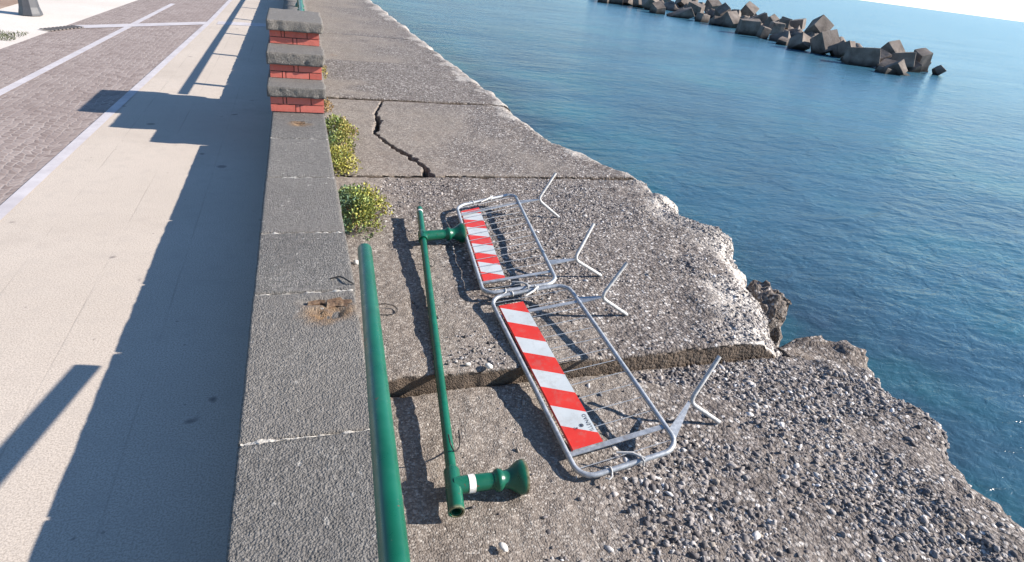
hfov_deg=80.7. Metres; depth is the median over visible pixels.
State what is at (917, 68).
breakwater block
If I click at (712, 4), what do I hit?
breakwater block
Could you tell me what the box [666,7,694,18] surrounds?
breakwater block
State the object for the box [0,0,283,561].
pavement
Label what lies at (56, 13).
ground
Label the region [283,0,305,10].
parapet wall
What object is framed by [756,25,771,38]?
breakwater block
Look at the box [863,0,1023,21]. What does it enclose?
sky
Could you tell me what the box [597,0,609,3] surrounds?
breakwater block
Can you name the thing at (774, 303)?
concrete lump
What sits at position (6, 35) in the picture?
grass
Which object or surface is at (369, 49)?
quay slab
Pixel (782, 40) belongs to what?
breakwater block
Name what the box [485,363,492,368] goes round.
loose stone
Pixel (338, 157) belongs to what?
wild plant
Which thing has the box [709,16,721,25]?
breakwater block
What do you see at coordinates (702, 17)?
breakwater block
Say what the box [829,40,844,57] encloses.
breakwater block
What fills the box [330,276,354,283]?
wire loop
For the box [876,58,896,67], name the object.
breakwater block
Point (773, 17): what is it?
breakwater block
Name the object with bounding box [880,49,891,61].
breakwater block
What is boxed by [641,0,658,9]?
breakwater block
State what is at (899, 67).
breakwater block
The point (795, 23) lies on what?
breakwater block
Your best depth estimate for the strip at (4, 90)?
8.49 m
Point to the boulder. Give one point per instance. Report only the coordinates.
(938, 70)
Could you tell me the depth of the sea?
19.62 m
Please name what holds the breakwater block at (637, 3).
in the sea
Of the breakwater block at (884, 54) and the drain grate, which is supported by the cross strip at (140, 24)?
the drain grate
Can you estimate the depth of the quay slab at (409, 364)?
5.48 m
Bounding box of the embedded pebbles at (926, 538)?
[459,356,1020,561]
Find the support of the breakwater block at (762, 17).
on the rubble mound
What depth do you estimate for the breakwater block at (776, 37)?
60.30 m
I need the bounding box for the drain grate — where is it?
[39,25,83,30]
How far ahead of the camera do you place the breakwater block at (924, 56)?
49.05 m
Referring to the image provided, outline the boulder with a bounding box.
[932,65,946,75]
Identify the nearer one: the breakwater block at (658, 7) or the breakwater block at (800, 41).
the breakwater block at (800, 41)
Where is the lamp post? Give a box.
[18,0,42,15]
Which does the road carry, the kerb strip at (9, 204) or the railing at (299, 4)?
the kerb strip at (9, 204)
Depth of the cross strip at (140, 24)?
11.44 m
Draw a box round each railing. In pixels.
[295,0,304,10]
[358,243,410,561]
[416,206,529,517]
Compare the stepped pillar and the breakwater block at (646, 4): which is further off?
the breakwater block at (646, 4)
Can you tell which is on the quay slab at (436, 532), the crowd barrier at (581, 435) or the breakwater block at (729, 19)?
the crowd barrier at (581, 435)
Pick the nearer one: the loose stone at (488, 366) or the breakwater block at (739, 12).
the loose stone at (488, 366)
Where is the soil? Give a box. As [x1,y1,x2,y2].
[0,0,17,7]
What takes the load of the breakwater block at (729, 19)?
in the sea
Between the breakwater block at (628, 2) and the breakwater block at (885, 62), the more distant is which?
the breakwater block at (628, 2)
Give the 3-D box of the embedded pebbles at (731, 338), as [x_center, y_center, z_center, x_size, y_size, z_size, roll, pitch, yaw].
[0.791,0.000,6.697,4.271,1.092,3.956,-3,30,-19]
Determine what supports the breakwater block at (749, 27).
in the sea
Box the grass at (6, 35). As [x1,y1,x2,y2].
[0,29,29,40]
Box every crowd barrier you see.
[456,173,601,294]
[491,262,721,479]
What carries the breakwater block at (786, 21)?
on the rubble mound
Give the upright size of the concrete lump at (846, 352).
1.516 m
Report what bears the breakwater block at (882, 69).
in the sea
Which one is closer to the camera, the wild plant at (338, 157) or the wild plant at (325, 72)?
the wild plant at (338, 157)
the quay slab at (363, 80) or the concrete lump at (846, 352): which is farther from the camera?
the quay slab at (363, 80)
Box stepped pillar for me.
[266,8,325,115]
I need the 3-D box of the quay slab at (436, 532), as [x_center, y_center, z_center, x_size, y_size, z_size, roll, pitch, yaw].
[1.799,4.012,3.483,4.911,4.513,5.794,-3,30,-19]
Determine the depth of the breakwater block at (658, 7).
77.47 m
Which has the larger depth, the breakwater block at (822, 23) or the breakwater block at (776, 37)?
the breakwater block at (822, 23)
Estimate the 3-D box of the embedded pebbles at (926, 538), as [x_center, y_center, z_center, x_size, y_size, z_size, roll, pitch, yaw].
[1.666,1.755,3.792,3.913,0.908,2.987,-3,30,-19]
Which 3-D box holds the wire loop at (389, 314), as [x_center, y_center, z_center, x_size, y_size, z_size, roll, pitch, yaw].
[-1.001,0.224,4.776,0.187,0.030,0.140,4,28,-6]
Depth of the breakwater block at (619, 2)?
86.06 m
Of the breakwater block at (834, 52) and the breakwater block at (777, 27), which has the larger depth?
the breakwater block at (777, 27)
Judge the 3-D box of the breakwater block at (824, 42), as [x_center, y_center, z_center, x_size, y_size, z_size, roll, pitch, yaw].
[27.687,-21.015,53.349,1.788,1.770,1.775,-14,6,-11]
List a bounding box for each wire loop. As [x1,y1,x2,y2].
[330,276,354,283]
[379,303,397,314]
[448,431,460,451]
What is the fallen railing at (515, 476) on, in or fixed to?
on the quay slab at (436, 532)
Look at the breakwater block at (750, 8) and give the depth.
79.94 m
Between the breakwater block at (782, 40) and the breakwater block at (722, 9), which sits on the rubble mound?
the breakwater block at (722, 9)
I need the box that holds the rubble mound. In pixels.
[659,0,861,46]
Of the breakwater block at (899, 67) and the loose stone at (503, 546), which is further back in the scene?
the breakwater block at (899, 67)
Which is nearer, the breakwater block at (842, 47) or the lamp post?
the lamp post
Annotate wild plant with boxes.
[322,65,327,78]
[324,98,334,112]
[325,112,359,149]
[330,144,362,176]
[338,182,394,240]
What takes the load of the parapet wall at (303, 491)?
on the ground at (56, 13)
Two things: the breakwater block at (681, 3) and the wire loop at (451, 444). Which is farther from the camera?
the breakwater block at (681, 3)
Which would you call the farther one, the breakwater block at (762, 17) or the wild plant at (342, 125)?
the breakwater block at (762, 17)
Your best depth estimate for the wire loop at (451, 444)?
3.58 m
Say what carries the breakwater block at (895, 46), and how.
on the rubble mound
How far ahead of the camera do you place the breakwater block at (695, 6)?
82.68 m
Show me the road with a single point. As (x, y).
(48, 116)
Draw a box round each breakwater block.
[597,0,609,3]
[610,0,622,4]
[623,0,632,5]
[633,0,642,7]
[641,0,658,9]
[649,1,665,14]
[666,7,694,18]
[675,0,691,6]
[686,1,704,15]
[695,12,709,22]
[704,0,721,11]
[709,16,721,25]
[714,2,730,15]
[721,11,740,27]
[731,9,740,16]
[735,19,760,35]
[740,1,758,16]
[749,12,767,23]
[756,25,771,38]
[764,14,779,26]
[768,21,785,33]
[769,31,790,41]
[776,36,788,45]
[779,19,790,28]
[787,32,810,50]
[790,18,805,29]
[805,14,833,32]
[810,29,839,53]
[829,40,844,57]
[838,40,855,55]
[841,47,880,66]
[875,66,910,75]
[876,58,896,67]
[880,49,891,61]
[881,40,904,53]
[885,59,907,75]
[891,52,915,66]
[907,59,921,72]
[914,48,932,71]
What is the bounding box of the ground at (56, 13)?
[0,0,135,48]
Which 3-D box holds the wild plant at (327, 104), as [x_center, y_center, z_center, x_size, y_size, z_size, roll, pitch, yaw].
[-3.092,-2.921,9.870,0.352,0.237,0.669,-3,30,-19]
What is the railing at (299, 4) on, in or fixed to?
on the parapet wall at (289, 4)
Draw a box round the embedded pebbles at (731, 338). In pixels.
[374,177,781,366]
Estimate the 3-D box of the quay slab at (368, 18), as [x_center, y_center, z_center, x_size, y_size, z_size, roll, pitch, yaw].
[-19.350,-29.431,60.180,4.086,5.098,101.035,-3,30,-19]
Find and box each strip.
[0,0,231,219]
[0,3,173,95]
[70,22,205,27]
[217,21,265,26]
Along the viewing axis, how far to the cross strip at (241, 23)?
12.95 m
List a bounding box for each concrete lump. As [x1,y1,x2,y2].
[746,280,791,347]
[776,335,873,376]
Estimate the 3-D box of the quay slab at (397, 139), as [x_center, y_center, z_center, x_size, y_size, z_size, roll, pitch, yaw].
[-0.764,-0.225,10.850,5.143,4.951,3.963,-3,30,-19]
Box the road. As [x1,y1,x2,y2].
[0,0,227,204]
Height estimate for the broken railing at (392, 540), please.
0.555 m
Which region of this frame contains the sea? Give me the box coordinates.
[371,0,1023,527]
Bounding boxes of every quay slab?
[305,0,419,39]
[319,33,458,68]
[323,59,510,111]
[324,99,636,180]
[335,176,781,397]
[390,356,1023,561]
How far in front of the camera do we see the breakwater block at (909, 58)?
48.26 m
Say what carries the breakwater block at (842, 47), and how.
on the rubble mound
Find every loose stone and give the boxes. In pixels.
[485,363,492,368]
[498,542,507,551]
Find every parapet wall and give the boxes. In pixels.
[226,112,377,561]
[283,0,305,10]
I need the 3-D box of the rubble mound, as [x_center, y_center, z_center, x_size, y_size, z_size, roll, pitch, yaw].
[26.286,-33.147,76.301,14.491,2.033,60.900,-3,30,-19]
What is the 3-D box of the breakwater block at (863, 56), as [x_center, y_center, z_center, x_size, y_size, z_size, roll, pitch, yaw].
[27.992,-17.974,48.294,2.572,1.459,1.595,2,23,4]
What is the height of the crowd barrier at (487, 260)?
0.489 m
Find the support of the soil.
on the ground at (56, 13)
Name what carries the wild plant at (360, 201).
on the quay slab at (409, 364)

